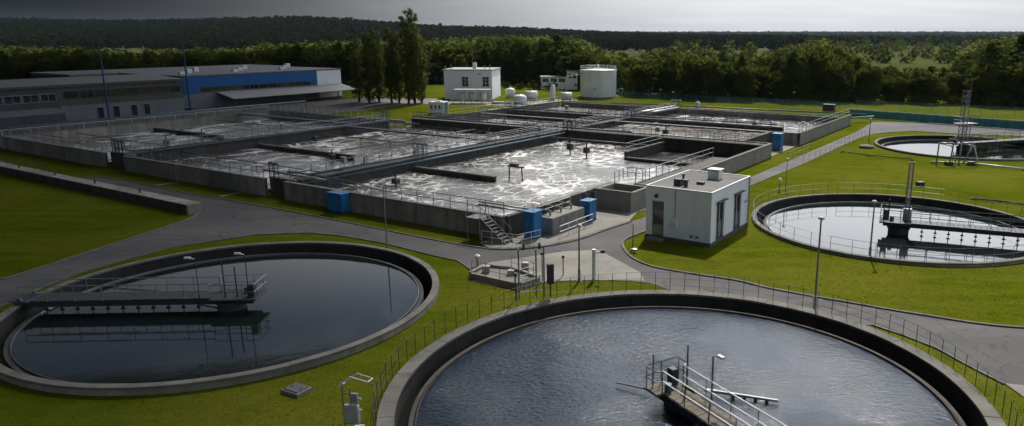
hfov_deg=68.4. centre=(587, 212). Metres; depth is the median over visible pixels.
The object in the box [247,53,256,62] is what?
deciduous tree
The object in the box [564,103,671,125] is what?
railing
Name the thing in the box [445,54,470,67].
deciduous tree
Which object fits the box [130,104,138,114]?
door
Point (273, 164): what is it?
sluice gate
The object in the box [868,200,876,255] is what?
street lamp
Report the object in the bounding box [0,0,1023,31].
sky
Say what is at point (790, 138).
basin wall
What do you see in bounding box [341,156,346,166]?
control box
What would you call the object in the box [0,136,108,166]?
basin wall
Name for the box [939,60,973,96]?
deciduous tree
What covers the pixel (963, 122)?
scraper bridge
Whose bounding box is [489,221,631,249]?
kerb
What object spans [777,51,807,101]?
deciduous tree
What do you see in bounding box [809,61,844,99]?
deciduous tree
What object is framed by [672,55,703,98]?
deciduous tree
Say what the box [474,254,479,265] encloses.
valve post
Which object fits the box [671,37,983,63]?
field trees
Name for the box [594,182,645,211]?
inlet box
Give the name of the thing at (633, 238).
street lamp
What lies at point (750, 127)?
basin divider
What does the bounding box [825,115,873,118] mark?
pipe
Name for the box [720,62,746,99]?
deciduous tree
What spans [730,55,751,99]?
deciduous tree
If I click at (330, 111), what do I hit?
railing
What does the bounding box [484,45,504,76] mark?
deciduous tree
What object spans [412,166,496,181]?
basin divider
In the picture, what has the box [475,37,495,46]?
deciduous tree
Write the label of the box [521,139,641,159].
basin water
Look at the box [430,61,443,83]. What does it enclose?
deciduous tree
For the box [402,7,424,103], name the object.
poplar tree
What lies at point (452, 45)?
deciduous tree
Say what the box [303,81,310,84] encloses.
window
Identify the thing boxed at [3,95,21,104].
window
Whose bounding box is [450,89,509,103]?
filter station
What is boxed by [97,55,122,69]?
deciduous tree
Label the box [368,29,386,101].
poplar tree
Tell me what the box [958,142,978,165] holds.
pipe arch
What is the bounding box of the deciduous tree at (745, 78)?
[730,65,760,99]
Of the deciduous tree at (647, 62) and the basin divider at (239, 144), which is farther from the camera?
the deciduous tree at (647, 62)
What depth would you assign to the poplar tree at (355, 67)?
183.90 m
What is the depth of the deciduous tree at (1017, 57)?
179.39 m
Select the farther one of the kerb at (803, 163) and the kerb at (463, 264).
the kerb at (803, 163)
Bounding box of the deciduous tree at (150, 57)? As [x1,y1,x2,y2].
[142,54,156,67]
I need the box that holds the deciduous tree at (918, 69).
[910,67,927,75]
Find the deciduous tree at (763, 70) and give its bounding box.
[748,66,770,98]
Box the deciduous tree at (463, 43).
[461,42,477,66]
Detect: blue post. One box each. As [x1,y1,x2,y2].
[98,43,113,119]
[182,44,195,110]
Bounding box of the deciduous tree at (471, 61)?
[458,53,477,66]
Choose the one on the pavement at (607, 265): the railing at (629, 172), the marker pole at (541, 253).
the marker pole at (541, 253)
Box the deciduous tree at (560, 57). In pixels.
[553,47,593,78]
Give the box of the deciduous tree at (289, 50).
[283,44,311,65]
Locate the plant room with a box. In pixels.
[540,70,579,89]
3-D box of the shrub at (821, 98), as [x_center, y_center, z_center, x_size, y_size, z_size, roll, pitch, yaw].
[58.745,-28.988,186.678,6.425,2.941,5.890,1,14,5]
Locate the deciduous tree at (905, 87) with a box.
[892,79,912,101]
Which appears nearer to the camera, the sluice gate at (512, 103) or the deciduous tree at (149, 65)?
the sluice gate at (512, 103)
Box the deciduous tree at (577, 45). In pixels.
[556,41,582,50]
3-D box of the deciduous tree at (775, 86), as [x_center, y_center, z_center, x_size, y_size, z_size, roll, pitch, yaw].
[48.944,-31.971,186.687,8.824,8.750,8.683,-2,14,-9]
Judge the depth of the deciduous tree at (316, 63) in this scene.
248.95 m
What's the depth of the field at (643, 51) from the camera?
717.97 m
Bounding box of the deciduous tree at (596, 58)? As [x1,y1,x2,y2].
[578,51,602,78]
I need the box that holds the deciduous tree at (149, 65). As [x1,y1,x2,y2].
[132,58,154,67]
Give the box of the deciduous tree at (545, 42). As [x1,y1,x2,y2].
[528,37,553,83]
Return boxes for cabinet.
[326,190,350,213]
[523,200,542,238]
[579,190,596,221]
[772,132,783,150]
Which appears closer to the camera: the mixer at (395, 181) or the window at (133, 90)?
the mixer at (395, 181)
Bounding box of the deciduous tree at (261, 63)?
[248,61,269,64]
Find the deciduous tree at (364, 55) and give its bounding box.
[359,44,384,81]
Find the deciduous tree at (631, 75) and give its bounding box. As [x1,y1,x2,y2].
[622,64,649,95]
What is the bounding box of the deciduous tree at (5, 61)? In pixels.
[0,55,21,79]
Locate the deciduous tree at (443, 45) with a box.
[435,42,449,55]
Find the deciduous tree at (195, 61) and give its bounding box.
[181,54,203,66]
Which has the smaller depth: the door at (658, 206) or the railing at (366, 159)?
the door at (658, 206)
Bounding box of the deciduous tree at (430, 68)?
[417,57,435,82]
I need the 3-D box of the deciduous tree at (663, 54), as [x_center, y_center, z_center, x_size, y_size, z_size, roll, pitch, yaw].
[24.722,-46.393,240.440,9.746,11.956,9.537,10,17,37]
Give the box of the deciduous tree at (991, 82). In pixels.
[963,61,1002,105]
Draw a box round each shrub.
[501,81,512,87]
[511,82,528,89]
[527,81,543,88]
[542,82,558,90]
[619,88,633,95]
[673,91,686,97]
[760,93,774,100]
[792,90,813,102]
[802,90,820,102]
[812,92,834,102]
[821,90,848,102]
[848,94,872,103]
[887,94,910,102]
[906,92,931,104]
[933,95,964,105]
[973,92,1006,106]
[995,91,1023,107]
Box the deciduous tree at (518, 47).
[505,38,539,81]
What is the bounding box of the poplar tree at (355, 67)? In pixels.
[346,37,365,101]
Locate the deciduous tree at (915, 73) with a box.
[904,71,920,102]
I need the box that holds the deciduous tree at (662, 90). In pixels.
[651,64,670,94]
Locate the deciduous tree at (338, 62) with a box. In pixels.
[328,51,350,83]
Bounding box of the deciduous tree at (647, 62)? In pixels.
[644,59,661,87]
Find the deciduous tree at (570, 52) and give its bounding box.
[562,48,579,81]
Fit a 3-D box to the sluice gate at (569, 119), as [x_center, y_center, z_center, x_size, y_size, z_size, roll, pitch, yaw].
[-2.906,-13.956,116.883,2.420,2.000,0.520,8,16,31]
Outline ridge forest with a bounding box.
[0,15,811,50]
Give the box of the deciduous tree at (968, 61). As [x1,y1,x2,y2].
[955,59,973,67]
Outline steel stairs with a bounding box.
[465,202,511,244]
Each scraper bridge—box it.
[8,252,267,312]
[616,345,786,425]
[879,162,1023,242]
[949,78,1023,150]
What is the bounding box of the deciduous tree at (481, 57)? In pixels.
[475,43,500,77]
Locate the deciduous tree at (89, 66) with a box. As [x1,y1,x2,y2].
[81,61,99,69]
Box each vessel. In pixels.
[505,86,518,97]
[513,92,530,103]
[525,91,538,100]
[550,81,555,100]
[561,92,573,100]
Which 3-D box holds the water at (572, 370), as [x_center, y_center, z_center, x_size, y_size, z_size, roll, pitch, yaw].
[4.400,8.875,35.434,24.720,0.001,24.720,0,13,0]
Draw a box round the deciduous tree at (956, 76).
[947,74,964,99]
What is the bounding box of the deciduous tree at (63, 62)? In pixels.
[57,56,71,70]
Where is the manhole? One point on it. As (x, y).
(296, 390)
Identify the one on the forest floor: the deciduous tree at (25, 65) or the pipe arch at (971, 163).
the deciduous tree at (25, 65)
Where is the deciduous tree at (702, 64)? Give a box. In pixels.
[689,57,729,97]
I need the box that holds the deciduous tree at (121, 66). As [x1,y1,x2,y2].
[115,63,128,68]
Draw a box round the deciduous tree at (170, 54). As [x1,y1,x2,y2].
[157,49,173,58]
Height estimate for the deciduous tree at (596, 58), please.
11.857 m
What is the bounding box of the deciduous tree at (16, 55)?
[10,52,23,76]
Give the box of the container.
[428,100,448,113]
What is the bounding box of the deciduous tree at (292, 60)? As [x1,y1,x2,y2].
[284,54,309,66]
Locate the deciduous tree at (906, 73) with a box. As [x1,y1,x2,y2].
[895,71,910,77]
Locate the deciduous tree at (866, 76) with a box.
[849,66,883,101]
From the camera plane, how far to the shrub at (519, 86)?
229.19 m
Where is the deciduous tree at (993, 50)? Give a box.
[962,42,1006,104]
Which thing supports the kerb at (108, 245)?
on the road
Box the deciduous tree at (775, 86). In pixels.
[767,69,803,100]
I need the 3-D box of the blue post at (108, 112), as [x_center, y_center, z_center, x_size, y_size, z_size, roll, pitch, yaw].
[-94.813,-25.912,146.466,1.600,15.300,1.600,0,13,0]
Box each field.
[624,50,739,53]
[850,52,959,66]
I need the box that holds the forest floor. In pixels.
[24,73,964,98]
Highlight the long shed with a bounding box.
[0,74,184,128]
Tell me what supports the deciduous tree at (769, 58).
on the forest floor
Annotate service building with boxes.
[442,63,500,98]
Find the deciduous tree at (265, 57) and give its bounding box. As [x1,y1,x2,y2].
[253,51,273,62]
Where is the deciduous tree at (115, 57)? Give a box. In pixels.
[98,54,129,68]
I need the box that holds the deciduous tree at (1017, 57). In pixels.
[1005,53,1023,65]
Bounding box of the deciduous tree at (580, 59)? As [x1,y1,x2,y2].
[567,52,600,87]
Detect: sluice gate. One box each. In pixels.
[110,137,125,153]
[268,160,279,178]
[380,109,389,120]
[412,140,427,156]
[504,100,517,109]
[563,117,575,130]
[623,106,634,117]
[671,98,681,108]
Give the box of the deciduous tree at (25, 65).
[17,60,34,78]
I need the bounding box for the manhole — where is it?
[281,383,311,397]
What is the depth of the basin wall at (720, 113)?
146.86 m
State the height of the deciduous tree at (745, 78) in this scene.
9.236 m
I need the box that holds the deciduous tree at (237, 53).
[231,50,247,59]
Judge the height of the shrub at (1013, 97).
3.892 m
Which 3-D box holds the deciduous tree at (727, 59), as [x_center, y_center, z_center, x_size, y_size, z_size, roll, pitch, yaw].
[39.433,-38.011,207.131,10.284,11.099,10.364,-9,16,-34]
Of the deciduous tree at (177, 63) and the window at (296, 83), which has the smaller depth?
the window at (296, 83)
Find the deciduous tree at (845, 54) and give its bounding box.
[830,49,851,58]
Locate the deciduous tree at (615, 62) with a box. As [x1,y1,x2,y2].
[596,59,628,89]
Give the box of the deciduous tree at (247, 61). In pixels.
[243,58,261,64]
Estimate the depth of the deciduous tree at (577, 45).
267.14 m
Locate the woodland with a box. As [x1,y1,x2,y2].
[0,33,1018,74]
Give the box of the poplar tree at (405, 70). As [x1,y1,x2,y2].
[396,16,415,103]
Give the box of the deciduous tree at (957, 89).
[939,72,967,98]
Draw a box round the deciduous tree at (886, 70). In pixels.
[880,66,899,78]
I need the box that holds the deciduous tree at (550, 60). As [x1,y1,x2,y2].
[539,48,562,75]
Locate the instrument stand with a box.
[338,373,372,425]
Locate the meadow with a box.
[31,49,962,72]
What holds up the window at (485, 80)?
in the service building
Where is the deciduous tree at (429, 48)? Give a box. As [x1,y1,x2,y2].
[421,43,432,57]
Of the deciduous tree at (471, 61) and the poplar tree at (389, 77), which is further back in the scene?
the deciduous tree at (471, 61)
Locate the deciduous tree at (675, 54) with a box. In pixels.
[666,52,680,59]
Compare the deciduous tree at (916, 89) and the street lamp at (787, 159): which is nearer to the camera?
the street lamp at (787, 159)
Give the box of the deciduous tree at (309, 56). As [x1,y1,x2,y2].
[303,54,314,66]
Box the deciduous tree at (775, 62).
[766,52,792,98]
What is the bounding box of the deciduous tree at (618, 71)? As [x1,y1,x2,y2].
[614,67,626,91]
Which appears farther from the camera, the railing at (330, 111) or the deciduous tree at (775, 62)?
the deciduous tree at (775, 62)
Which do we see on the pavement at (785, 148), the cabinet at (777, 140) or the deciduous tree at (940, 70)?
the cabinet at (777, 140)
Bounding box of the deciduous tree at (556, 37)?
[548,33,567,47]
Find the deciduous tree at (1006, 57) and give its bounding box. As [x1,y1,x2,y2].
[996,48,1023,82]
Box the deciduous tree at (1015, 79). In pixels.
[999,64,1023,106]
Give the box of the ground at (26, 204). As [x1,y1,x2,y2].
[0,82,1023,425]
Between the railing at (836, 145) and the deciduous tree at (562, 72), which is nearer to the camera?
the railing at (836, 145)
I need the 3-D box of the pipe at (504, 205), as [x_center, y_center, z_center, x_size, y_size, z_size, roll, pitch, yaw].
[-6.809,-0.304,64.052,6.715,0.729,0.505,9,16,35]
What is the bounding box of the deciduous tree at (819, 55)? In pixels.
[797,44,839,97]
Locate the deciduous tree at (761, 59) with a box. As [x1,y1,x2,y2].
[754,55,772,66]
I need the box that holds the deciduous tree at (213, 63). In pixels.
[209,60,220,65]
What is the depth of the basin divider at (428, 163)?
95.82 m
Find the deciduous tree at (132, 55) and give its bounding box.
[123,51,137,59]
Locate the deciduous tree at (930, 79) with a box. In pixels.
[916,71,940,103]
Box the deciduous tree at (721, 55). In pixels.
[717,52,727,61]
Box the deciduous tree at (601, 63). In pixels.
[592,57,616,68]
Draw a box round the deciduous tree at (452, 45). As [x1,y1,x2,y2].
[443,43,458,70]
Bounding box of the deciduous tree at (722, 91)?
[701,69,731,98]
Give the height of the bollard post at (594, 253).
2.220 m
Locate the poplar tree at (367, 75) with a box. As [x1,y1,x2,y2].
[358,32,376,102]
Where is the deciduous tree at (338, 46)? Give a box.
[331,42,344,81]
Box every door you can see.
[96,107,104,117]
[112,106,120,116]
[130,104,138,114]
[143,103,150,113]
[444,102,447,112]
[652,200,663,235]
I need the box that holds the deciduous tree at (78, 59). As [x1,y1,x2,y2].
[66,53,95,70]
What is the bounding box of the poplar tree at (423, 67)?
[415,36,429,102]
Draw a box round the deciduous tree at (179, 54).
[168,53,182,60]
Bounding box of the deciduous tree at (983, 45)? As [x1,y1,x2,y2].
[976,37,1022,51]
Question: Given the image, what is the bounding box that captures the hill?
[26,45,922,49]
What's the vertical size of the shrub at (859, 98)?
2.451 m
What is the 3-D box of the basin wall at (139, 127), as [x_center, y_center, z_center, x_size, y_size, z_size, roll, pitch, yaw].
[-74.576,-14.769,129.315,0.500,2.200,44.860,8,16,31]
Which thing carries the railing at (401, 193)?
on the basin wall at (444, 217)
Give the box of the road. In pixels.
[0,122,1023,384]
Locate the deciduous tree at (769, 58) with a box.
[765,47,791,65]
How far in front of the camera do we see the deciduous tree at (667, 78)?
197.17 m
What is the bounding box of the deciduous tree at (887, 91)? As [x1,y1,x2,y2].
[878,80,897,101]
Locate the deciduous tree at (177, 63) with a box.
[166,56,189,66]
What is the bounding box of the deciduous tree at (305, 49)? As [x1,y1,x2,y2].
[304,46,314,55]
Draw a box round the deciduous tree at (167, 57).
[156,50,180,60]
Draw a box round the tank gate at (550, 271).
[517,243,553,299]
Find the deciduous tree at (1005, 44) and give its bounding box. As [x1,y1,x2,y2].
[998,39,1019,56]
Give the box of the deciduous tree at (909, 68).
[902,67,915,72]
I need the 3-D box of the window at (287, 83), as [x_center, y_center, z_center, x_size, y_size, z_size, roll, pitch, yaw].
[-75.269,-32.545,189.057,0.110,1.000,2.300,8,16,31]
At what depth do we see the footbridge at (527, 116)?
136.24 m
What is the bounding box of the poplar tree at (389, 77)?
[380,26,399,102]
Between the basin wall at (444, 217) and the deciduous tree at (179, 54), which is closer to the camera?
the basin wall at (444, 217)
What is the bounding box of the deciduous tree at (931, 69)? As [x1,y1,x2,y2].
[926,66,938,100]
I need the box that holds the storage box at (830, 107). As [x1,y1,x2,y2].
[822,104,835,111]
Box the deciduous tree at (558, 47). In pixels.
[546,44,564,75]
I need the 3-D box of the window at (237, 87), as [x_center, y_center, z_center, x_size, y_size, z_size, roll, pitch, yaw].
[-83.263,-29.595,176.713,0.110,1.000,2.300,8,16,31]
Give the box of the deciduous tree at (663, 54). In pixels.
[658,50,669,60]
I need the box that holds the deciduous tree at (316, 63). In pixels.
[310,56,328,67]
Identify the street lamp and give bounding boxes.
[383,186,389,247]
[576,224,581,281]
[631,224,633,249]
[784,158,788,189]
[813,216,824,309]
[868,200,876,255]
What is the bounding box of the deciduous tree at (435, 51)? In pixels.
[429,44,446,81]
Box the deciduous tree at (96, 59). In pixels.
[94,52,106,69]
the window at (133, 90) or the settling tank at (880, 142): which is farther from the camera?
the window at (133, 90)
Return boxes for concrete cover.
[859,145,873,148]
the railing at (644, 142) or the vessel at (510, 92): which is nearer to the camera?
the railing at (644, 142)
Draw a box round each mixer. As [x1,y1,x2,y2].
[163,135,169,146]
[312,131,318,142]
[328,149,335,160]
[391,171,399,187]
[567,136,572,154]
[583,140,589,157]
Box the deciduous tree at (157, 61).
[134,57,161,65]
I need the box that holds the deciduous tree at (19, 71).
[1,58,26,79]
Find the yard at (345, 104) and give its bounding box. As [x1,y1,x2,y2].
[0,96,417,146]
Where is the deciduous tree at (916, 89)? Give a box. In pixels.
[907,74,931,101]
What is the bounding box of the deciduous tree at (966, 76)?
[959,67,981,102]
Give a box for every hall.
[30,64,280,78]
[118,63,355,108]
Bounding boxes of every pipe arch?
[935,142,955,165]
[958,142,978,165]
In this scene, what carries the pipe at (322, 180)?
attached to the basin divider at (428, 163)
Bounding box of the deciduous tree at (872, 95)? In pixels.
[851,78,882,99]
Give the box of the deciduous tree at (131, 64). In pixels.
[126,59,144,68]
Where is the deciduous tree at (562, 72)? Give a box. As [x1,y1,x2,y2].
[555,56,579,85]
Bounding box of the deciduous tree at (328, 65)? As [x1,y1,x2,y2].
[325,57,341,82]
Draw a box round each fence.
[619,92,852,108]
[850,109,1023,129]
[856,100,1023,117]
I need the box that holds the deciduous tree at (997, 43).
[987,41,1011,59]
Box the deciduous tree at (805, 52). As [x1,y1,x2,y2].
[799,50,834,90]
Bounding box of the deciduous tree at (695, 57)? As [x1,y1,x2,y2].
[680,55,703,62]
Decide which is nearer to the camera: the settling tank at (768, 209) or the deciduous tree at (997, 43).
the settling tank at (768, 209)
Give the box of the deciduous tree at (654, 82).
[634,65,664,96]
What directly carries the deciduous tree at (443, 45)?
on the forest floor
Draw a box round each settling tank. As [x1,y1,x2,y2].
[0,241,438,395]
[376,290,1005,425]
[752,193,1023,266]
[874,135,1023,160]
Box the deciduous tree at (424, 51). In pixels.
[420,45,431,80]
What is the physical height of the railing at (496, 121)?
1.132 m
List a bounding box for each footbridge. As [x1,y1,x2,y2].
[239,107,357,123]
[344,119,496,140]
[478,107,601,121]
[612,114,770,132]
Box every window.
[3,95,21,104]
[22,94,39,103]
[40,93,56,101]
[63,91,78,98]
[79,90,94,97]
[95,89,110,96]
[111,88,125,95]
[126,87,139,94]
[141,86,153,93]
[155,85,167,92]
[168,85,180,91]
[200,87,209,91]
[211,87,220,91]
[221,86,230,90]
[231,85,239,89]
[241,85,249,89]
[250,84,258,88]
[259,84,267,87]
[269,83,276,87]
[277,83,285,86]
[286,82,293,86]
[295,82,302,85]
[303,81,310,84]
[462,77,468,86]
[482,77,488,86]
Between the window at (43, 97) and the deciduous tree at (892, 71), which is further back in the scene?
the deciduous tree at (892, 71)
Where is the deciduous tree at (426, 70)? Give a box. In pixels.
[415,63,430,81]
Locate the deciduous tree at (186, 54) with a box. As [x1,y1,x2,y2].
[182,51,191,64]
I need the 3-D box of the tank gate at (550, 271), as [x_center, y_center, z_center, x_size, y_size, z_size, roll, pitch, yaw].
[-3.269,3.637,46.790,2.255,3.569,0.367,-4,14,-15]
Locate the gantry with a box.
[507,163,523,181]
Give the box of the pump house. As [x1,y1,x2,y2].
[644,167,750,246]
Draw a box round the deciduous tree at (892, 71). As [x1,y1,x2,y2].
[881,69,909,97]
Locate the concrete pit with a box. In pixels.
[469,255,539,287]
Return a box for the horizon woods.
[613,30,1023,45]
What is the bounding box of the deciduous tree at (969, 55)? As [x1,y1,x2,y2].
[965,44,1003,65]
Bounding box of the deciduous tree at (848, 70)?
[838,61,855,97]
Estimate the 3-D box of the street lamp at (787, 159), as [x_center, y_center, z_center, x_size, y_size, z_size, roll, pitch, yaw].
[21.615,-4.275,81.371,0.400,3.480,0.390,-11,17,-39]
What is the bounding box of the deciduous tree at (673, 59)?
[658,54,683,96]
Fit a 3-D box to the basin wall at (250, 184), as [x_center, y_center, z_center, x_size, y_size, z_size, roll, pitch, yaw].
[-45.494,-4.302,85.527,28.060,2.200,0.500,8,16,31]
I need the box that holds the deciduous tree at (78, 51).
[69,49,84,68]
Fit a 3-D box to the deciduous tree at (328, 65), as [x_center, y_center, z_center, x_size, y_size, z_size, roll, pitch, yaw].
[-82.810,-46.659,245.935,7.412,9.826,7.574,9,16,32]
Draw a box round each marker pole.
[514,273,516,299]
[540,252,542,280]
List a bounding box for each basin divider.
[126,120,389,160]
[153,127,223,138]
[258,143,354,159]
[291,109,676,187]
[411,117,549,135]
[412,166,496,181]
[506,109,625,122]
[566,129,764,155]
[624,141,665,159]
[625,157,691,165]
[631,117,783,131]
[634,157,725,185]
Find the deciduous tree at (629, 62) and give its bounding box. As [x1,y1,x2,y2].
[615,59,643,69]
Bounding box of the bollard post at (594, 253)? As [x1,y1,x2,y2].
[592,249,604,280]
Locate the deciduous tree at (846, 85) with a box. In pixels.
[818,68,850,101]
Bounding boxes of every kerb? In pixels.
[0,160,488,248]
[0,211,199,279]
[0,232,470,306]
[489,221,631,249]
[621,230,1023,328]
[750,136,863,185]
[871,324,1004,384]
[876,131,1023,136]
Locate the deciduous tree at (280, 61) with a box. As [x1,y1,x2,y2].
[270,49,286,64]
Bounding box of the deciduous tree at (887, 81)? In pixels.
[878,73,907,101]
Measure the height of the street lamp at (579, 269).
4.080 m
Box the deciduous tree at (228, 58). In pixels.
[211,52,240,64]
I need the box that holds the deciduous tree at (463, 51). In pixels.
[453,44,473,66]
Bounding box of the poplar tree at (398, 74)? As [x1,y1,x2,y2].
[388,32,404,102]
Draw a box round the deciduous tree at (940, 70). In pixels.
[935,66,949,77]
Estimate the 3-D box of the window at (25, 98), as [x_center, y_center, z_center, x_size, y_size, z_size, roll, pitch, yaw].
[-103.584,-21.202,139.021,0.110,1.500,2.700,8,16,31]
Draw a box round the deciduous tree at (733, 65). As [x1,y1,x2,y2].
[728,60,756,95]
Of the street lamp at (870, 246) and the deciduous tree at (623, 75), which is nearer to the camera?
the street lamp at (870, 246)
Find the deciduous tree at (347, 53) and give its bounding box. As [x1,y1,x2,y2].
[342,44,359,84]
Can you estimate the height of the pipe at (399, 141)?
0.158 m
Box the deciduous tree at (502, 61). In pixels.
[484,37,523,82]
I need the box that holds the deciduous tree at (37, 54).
[23,49,53,59]
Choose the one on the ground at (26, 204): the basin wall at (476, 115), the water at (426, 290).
the basin wall at (476, 115)
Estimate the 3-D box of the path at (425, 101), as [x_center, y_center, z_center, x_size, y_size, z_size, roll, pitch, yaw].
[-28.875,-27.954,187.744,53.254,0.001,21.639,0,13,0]
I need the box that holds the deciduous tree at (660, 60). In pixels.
[649,51,684,92]
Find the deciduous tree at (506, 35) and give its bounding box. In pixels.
[492,34,513,45]
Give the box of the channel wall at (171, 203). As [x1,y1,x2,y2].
[0,162,201,214]
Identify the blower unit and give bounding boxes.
[535,197,583,234]
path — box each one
[220,192,240,196]
[376,98,578,105]
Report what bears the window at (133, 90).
in the long shed
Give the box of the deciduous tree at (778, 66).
[773,52,803,91]
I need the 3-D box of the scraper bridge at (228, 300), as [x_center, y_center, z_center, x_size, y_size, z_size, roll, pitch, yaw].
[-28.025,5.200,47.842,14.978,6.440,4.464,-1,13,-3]
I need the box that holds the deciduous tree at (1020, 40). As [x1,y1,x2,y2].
[1009,34,1023,57]
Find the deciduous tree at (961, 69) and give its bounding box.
[939,65,966,100]
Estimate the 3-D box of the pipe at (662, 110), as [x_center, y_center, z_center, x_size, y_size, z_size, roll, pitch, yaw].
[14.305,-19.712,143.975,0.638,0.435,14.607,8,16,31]
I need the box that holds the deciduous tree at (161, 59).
[156,56,168,67]
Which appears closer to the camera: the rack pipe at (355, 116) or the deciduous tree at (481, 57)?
the rack pipe at (355, 116)
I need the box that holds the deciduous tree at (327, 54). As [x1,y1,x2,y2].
[314,50,337,67]
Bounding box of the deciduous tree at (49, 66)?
[34,60,58,71]
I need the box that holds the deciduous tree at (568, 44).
[559,38,574,47]
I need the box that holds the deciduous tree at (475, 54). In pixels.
[473,48,480,66]
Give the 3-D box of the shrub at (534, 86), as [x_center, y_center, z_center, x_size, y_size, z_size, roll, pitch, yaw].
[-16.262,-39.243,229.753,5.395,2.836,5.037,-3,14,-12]
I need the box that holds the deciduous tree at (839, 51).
[820,45,846,66]
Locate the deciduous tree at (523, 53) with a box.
[512,43,536,83]
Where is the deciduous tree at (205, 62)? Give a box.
[181,52,212,66]
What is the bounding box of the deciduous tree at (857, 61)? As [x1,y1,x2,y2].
[841,54,872,94]
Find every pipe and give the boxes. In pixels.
[13,101,306,133]
[76,133,167,147]
[135,119,386,151]
[182,151,320,171]
[214,119,305,129]
[217,122,311,132]
[262,169,309,173]
[281,173,367,189]
[283,110,404,126]
[287,171,387,190]
[304,132,566,183]
[309,128,556,175]
[318,133,451,150]
[340,129,475,150]
[369,127,492,138]
[390,121,419,125]
[413,116,537,126]
[437,101,558,117]
[468,116,580,127]
[478,201,529,209]
[478,204,523,212]
[513,107,776,125]
[526,123,631,132]
[537,106,629,112]
[550,136,644,148]
[562,101,832,116]
[581,129,755,142]
[611,102,865,114]
[631,105,676,114]
[644,107,679,114]
[658,113,823,123]
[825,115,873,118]
[840,151,913,160]
[931,161,1023,170]
[970,198,1023,204]
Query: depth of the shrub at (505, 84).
236.41 m
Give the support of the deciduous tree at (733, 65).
on the ground at (26, 204)
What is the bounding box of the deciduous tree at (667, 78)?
[659,63,682,97]
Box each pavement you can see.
[474,250,644,289]
[479,206,645,247]
[771,144,797,155]
[1005,383,1023,396]
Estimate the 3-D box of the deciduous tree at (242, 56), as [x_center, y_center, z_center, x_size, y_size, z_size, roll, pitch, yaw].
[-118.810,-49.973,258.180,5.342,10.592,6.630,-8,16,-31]
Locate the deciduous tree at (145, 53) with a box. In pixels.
[141,50,160,57]
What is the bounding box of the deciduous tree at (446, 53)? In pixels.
[437,46,472,77]
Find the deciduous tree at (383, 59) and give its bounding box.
[366,48,393,85]
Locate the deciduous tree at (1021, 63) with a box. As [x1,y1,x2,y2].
[1008,62,1023,94]
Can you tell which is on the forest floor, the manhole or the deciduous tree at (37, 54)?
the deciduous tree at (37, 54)
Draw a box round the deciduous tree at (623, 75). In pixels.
[618,71,629,90]
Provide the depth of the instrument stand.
31.15 m
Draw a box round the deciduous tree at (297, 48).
[291,44,308,66]
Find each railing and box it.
[0,106,268,135]
[2,155,48,172]
[4,129,102,150]
[8,105,269,134]
[125,147,264,177]
[129,114,379,151]
[134,114,387,150]
[274,105,386,118]
[289,171,503,214]
[296,123,554,174]
[372,272,1022,425]
[413,112,553,128]
[415,123,564,155]
[417,112,556,126]
[436,97,558,115]
[481,230,540,245]
[507,104,781,126]
[509,103,783,126]
[560,214,592,234]
[563,97,840,116]
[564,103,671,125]
[570,123,761,141]
[571,122,764,143]
[573,103,677,125]
[614,167,645,182]
[626,134,662,150]
[635,148,713,182]
[752,183,1023,262]
[799,109,849,131]
[803,128,869,162]
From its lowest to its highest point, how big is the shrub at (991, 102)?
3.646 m
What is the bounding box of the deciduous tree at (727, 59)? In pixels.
[719,55,737,94]
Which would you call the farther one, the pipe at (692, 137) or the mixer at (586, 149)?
the pipe at (692, 137)
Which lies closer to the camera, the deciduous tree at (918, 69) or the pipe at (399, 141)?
the pipe at (399, 141)
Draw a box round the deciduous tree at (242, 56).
[239,53,247,64]
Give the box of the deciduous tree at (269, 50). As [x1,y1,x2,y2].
[258,46,276,61]
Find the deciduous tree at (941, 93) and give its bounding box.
[931,81,949,103]
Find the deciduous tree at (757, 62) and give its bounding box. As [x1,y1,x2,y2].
[748,60,761,94]
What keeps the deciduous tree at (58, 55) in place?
on the forest floor
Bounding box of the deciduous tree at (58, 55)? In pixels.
[40,50,67,65]
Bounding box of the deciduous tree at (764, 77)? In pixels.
[756,73,772,97]
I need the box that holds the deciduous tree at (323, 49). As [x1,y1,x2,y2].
[309,44,328,56]
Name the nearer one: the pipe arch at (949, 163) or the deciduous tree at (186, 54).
the pipe arch at (949, 163)
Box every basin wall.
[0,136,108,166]
[3,110,270,141]
[110,151,136,167]
[122,155,268,195]
[269,176,298,195]
[271,110,389,125]
[283,181,505,238]
[441,102,559,121]
[504,182,612,236]
[561,102,840,121]
[696,143,771,173]
[741,131,771,142]
[771,131,797,144]
[797,114,851,145]
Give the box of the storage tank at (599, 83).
[566,64,616,98]
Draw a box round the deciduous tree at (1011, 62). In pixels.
[996,58,1022,105]
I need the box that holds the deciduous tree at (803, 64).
[780,53,823,91]
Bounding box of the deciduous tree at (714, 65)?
[700,61,726,99]
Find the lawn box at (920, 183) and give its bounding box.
[916,181,924,186]
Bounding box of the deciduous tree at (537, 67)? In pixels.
[523,45,551,82]
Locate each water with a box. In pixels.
[0,281,429,365]
[8,254,419,383]
[46,118,338,161]
[165,126,511,188]
[332,149,683,214]
[398,378,969,425]
[414,308,959,425]
[479,117,587,128]
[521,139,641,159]
[535,106,629,115]
[602,123,761,140]
[640,150,731,162]
[658,113,826,132]
[766,202,1023,261]
[883,140,1023,158]
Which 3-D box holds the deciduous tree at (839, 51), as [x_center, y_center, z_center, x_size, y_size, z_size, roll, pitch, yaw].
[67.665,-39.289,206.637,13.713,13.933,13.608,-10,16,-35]

